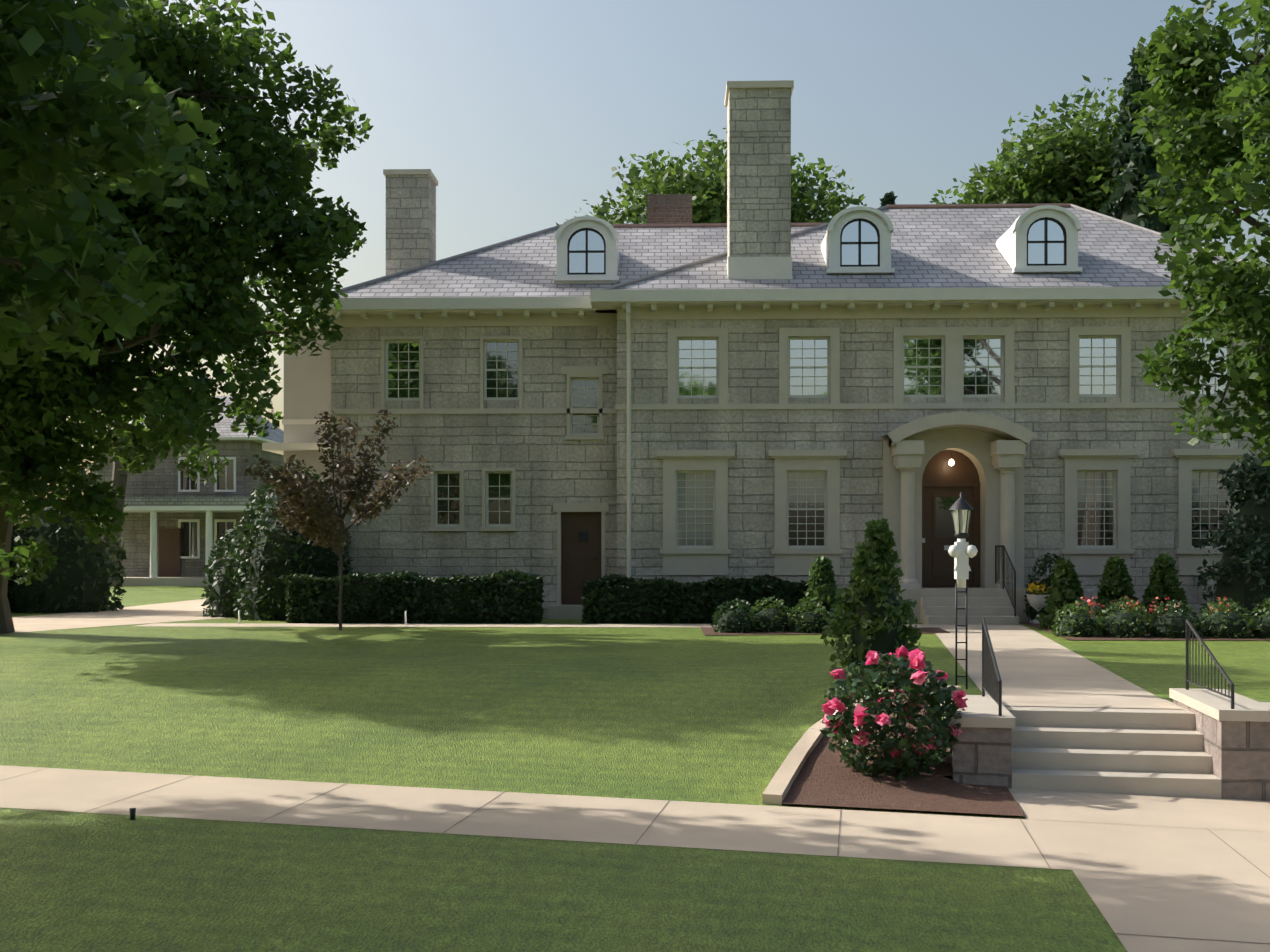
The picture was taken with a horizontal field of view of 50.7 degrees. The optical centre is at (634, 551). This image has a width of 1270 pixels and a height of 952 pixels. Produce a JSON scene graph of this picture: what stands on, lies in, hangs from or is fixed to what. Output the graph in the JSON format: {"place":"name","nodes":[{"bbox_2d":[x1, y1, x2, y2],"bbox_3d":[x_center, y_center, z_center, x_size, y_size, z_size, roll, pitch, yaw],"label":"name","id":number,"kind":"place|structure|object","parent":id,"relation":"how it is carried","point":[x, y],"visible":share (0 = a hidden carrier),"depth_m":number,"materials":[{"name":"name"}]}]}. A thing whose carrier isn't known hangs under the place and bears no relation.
{"place":"outdoors","nodes":[
{"label":"outdoors","id":0,"kind":"place"},
{"bbox_2d":[6,599,1180,708],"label":"walkway","id":1,"kind":"structure","parent":0,"point":[1035,668],"depth_m":21.09,"materials":[{"name":"concrete"}]},
{"bbox_2d":[0,586,1269,951],"bbox_3d":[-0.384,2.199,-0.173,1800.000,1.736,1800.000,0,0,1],"label":"lawn","id":2,"kind":"structure","parent":0,"point":[682,714],"depth_m":12.78,"materials":[{"name":"green plant"}]},
{"bbox_2d":[7,524,15,605],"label":"shrub","id":3,"kind":"object","parent":2,"relation":"on","point":[11,589],"visible":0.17,"depth_m":33.13,"materials":[{"name":"green plant"}]},
{"bbox_2d":[7,458,126,613],"bbox_3d":[-14.656,0.021,34.237,3.348,5.307,2.975,0,0,1],"label":"shrub","id":4,"kind":"object","parent":2,"relation":"on","point":[79,577],"visible":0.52,"depth_m":33.32,"materials":[{"name":"green plant"}]},
{"bbox_2d":[0,0,220,364],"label":"boulevard tree","id":5,"kind":"object","parent":2,"relation":"on","point":[93,113],"visible":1,"depth_m":10.96,"materials":[{"name":"green plant"}]},
{"bbox_2d":[0,0,372,633],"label":"tree","id":6,"kind":"object","parent":2,"relation":"on","point":[201,245],"visible":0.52,"depth_m":23.68,"materials":[{"name":"green plant"}]},
{"bbox_2d":[94,396,283,585],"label":"neighbour house","id":7,"kind":"structure","parent":2,"relation":"on","point":[177,524],"depth_m":62.37,"materials":[{"name":"stone"}]},
{"bbox_2d":[101,226,279,586],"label":"tree","id":8,"kind":"object","parent":2,"relation":"on","point":[119,477],"visible":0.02,"depth_m":58.17,"materials":[{"name":"green plant"}]},
{"bbox_2d":[201,523,262,617],"bbox_3d":[-9.183,0.702,31.561,2.125,2.863,2.066,0,0,1],"label":"shrub","id":9,"kind":"object","parent":2,"relation":"on","point":[220,595],"visible":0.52,"depth_m":30.98,"materials":[{"name":"green plant"}]},
{"bbox_2d":[129,610,406,819],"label":"sprinkler stakes","id":10,"kind":"object","parent":2,"relation":"on","point":[132,811],"visible":0.9,"depth_m":10.56,"materials":[{"name":"white paint"}]},
{"bbox_2d":[230,460,353,620],"bbox_3d":[-7.776,0.210,30.545,2.806,4.604,2.694,0,0,1],"label":"shrub","id":11,"kind":"object","parent":2,"relation":"on","point":[278,555],"visible":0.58,"depth_m":29.73,"materials":[{"name":"green plant"}]},
{"bbox_2d":[240,409,433,629],"bbox_3d":[-5.884,-0.511,25.865,3.160,4.461,2.865,0,0,20],"label":"small tree","id":12,"kind":"object","parent":2,"relation":"on","point":[314,517],"visible":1,"depth_m":25.71,"materials":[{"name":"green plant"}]},
{"bbox_2d":[285,569,544,623],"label":"hedge","id":13,"kind":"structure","parent":2,"relation":"on","point":[393,597],"depth_m":28.36,"materials":[{"name":"green plant"}]},
{"bbox_2d":[580,573,809,623],"bbox_3d":[1.365,1.033,28.707,5.052,1.172,1.234,0,0,1],"label":"hedge","id":14,"kind":"object","parent":2,"relation":"on","point":[655,600],"visible":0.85,"depth_m":28.30,"materials":[{"name":"green plant"}]},
{"bbox_2d":[556,126,866,225],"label":"tree","id":15,"kind":"object","parent":2,"relation":"on","point":[709,200],"visible":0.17,"depth_m":49.39,"materials":[{"name":"green plant"}]},
{"bbox_2d":[284,88,1269,624],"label":"house walls","id":16,"kind":"structure","parent":2,"relation":"on","point":[546,458],"depth_m":29.83,"materials":[{"name":"grey stone"}]},
{"bbox_2d":[262,80,1269,618],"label":"house trim","id":17,"kind":"structure","parent":16,"relation":"attached to","point":[992,448],"depth_m":29.64,"materials":[{"name":"beige stone"}]},
{"bbox_2d":[323,203,1268,297],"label":"roof","id":18,"kind":"structure","parent":16,"relation":"attached to","point":[953,245],"depth_m":31.78,"materials":[{"name":"tile"}]},
{"bbox_2d":[385,217,1230,615],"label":"window frames","id":19,"kind":"structure","parent":16,"relation":"attached to","point":[949,473],"depth_m":30.13,"materials":[{"name":"white wood"}]},
{"bbox_2d":[388,219,1227,545],"bbox_3d":[3.716,-3.859,30.563,18.835,7.445,1.415,0,0,1],"label":"window glass","id":20,"kind":"object","parent":19,"relation":"in","point":[696,381],"visible":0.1,"depth_m":29.91,"materials":[{"name":"grey glass"}]},
{"bbox_2d":[796,555,838,624],"bbox_3d":[3.615,0.846,26.108,1.081,1.549,0.993,0,0,1],"label":"arborvitae","id":21,"kind":"object","parent":2,"relation":"on","point":[822,583],"visible":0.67,"depth_m":25.98,"materials":[{"name":"green plant"}]},
{"bbox_2d":[842,558,864,608],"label":"shrub","id":22,"kind":"object","parent":2,"relation":"on","point":[854,580],"visible":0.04,"depth_m":25.84,"materials":[{"name":"green plant"}]},
{"bbox_2d":[820,518,924,678],"bbox_3d":[3.085,0.619,17.277,1.394,2.103,1.286,0,0,1],"label":"arborvitae","id":23,"kind":"object","parent":2,"relation":"on","point":[880,615],"visible":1,"depth_m":17.05,"materials":[{"name":"green plant"}]},
{"bbox_2d":[880,191,897,206],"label":"tree","id":24,"kind":"object","parent":2,"relation":"on","point":[889,198],"visible":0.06,"depth_m":48.47,"materials":[{"name":"green plant"}]},
{"bbox_2d":[925,491,977,688],"bbox_3d":[3.702,0.456,15.815,0.649,2.340,0.310,0,0,-8],"label":"lamp post","id":25,"kind":"object","parent":2,"relation":"on","point":[961,550],"visible":0.94,"depth_m":15.79,"materials":[{"name":"metal"}]},
{"bbox_2d":[701,620,1269,815],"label":"bed kerb","id":26,"kind":"structure","parent":2,"relation":"on","point":[811,770],"depth_m":12.64,"materials":[{"name":"concrete"}]},
{"bbox_2d":[711,597,757,632],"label":"box shrub","id":27,"kind":"object","parent":26,"relation":"on","point":[737,620],"visible":0.83,"depth_m":25.05,"materials":[{"name":"green plant"}]},
{"bbox_2d":[748,596,792,632],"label":"box shrub","id":28,"kind":"object","parent":26,"relation":"on","point":[771,619],"visible":0.58,"depth_m":25.20,"materials":[{"name":"green plant"}]},
{"bbox_2d":[787,600,828,632],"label":"box shrub","id":29,"kind":"object","parent":26,"relation":"on","point":[807,621],"visible":0.77,"depth_m":25.02,"materials":[{"name":"green plant"}]},
{"bbox_2d":[824,600,853,634],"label":"box shrub","id":30,"kind":"object","parent":26,"relation":"on","point":[833,608],"visible":0.12,"depth_m":24.93,"materials":[{"name":"green plant"}]},
{"bbox_2d":[820,645,967,779],"bbox_3d":[2.521,1.585,13.079,1.457,1.347,1.296,0,0,1],"label":"rose bush","id":31,"kind":"object","parent":26,"relation":"on","point":[895,752],"visible":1,"depth_m":12.83,"materials":[{"name":"green plant"}]},
{"bbox_2d":[1026,594,1049,622],"bbox_3d":[8.518,1.209,28.204,0.580,0.620,0.580,0,0,1],"label":"urn planter","id":32,"kind":"object","parent":26,"relation":"on","point":[1036,602],"visible":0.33,"depth_m":28.04,"materials":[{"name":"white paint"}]},
{"bbox_2d":[1026,581,1048,594],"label":"urn flowers","id":33,"kind":"object","parent":32,"relation":"on","point":[1035,590],"visible":0.73,"depth_m":28.09,"materials":[{"name":"yellow plant"}]},
{"bbox_2d":[1051,600,1102,636],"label":"rose bush","id":34,"kind":"object","parent":26,"relation":"on","point":[1074,624],"visible":0.92,"depth_m":24.00,"materials":[{"name":"green plant"}]},
{"bbox_2d":[1096,597,1153,637],"bbox_3d":[8.805,1.261,24.094,1.042,0.943,1.010,0,0,1],"label":"rose bush","id":35,"kind":"object","parent":26,"relation":"on","point":[1126,623],"visible":0.88,"depth_m":23.86,"materials":[{"name":"green plant"}]},
{"bbox_2d":[1074,596,1238,627],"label":"flowering shrubs","id":36,"kind":"object","parent":26,"relation":"on","point":[1150,609],"visible":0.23,"depth_m":24.93,"materials":[{"name":"green plant"}]},
{"bbox_2d":[1146,599,1202,637],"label":"rose bush","id":37,"kind":"object","parent":26,"relation":"on","point":[1172,624],"visible":0.83,"depth_m":23.78,"materials":[{"name":"green plant"}]},
{"bbox_2d":[1196,597,1255,637],"bbox_3d":[10.543,1.270,23.964,1.009,0.926,1.002,0,0,1],"label":"rose bush","id":38,"kind":"object","parent":26,"relation":"on","point":[1223,624],"visible":0.85,"depth_m":23.71,"materials":[{"name":"green plant"}]},
{"bbox_2d":[1247,598,1269,637],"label":"flowering shrub","id":39,"kind":"object","parent":26,"relation":"on","point":[1261,623],"visible":0.83,"depth_m":23.71,"materials":[{"name":"green plant"}]},
{"bbox_2d":[1023,552,1062,622],"bbox_3d":[8.828,0.973,28.406,1.182,1.921,1.083,0,0,1],"label":"porch shrub","id":40,"kind":"object","parent":2,"relation":"on","point":[1031,610],"visible":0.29,"depth_m":28.27,"materials":[{"name":"green plant"}]},
{"bbox_2d":[1036,557,1092,629],"bbox_3d":[8.391,0.847,26.196,1.056,1.481,1.050,0,0,1],"label":"arborvitae","id":41,"kind":"object","parent":2,"relation":"on","point":[1065,585],"visible":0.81,"depth_m":26.07,"materials":[{"name":"green plant"}]},
{"bbox_2d":[930,75,1263,254],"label":"tree","id":42,"kind":"object","parent":2,"relation":"on","point":[1068,165],"visible":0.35,"depth_m":48.65,"materials":[{"name":"green plant"}]},
{"bbox_2d":[940,688,1269,800],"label":"outdoor steps","id":43,"kind":"structure","parent":2,"relation":"on","point":[1203,743],"depth_m":12.94,"materials":[{"name":"stone"}]},
{"bbox_2d":[982,618,1234,715],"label":"handrails","id":44,"kind":"object","parent":43,"relation":"on","point":[991,683],"visible":1,"depth_m":13.84,"materials":[{"name":"metal"}]},
{"bbox_2d":[1094,556,1139,621],"bbox_3d":[9.327,0.839,26.033,0.890,1.536,1.017,0,0,-42],"label":"arborvitae","id":45,"kind":"object","parent":2,"relation":"on","point":[1117,585],"visible":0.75,"depth_m":25.93,"materials":[{"name":"green plant"}]},
{"bbox_2d":[1099,45,1189,236],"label":"spruce","id":46,"kind":"object","parent":2,"relation":"on","point":[1138,159],"visible":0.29,"depth_m":45.84,"materials":[{"name":"green plant"}]},
{"bbox_2d":[1139,553,1189,629],"bbox_3d":[10.246,0.812,25.909,0.938,1.597,1.002,0,0,34],"label":"arborvitae","id":47,"kind":"object","parent":2,"relation":"on","point":[1163,579],"visible":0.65,"depth_m":25.79,"materials":[{"name":"green plant"}]},
{"bbox_2d":[1122,0,1269,465],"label":"tree","id":48,"kind":"object","parent":2,"relation":"on","point":[1202,107],"visible":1,"depth_m":18.96,"materials":[{"name":"green plant"}]},
{"bbox_2d":[1191,449,1269,618],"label":"shrub","id":49,"kind":"object","parent":2,"relation":"on","point":[1241,575],"visible":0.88,"depth_m":26.51,"materials":[{"name":"green plant"}]},
{"bbox_2d":[0,765,1269,951],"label":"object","id":50,"kind":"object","parent":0,"point":[1155,885],"visible":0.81,"depth_m":10.82,"materials":[{"name":"concrete"}]},
{"bbox_2d":[14,0,1269,529],"label":"sky","id":51,"kind":"structure","parent":0,"point":[521,113],"materials":[{"name":"blue"}]}
]}

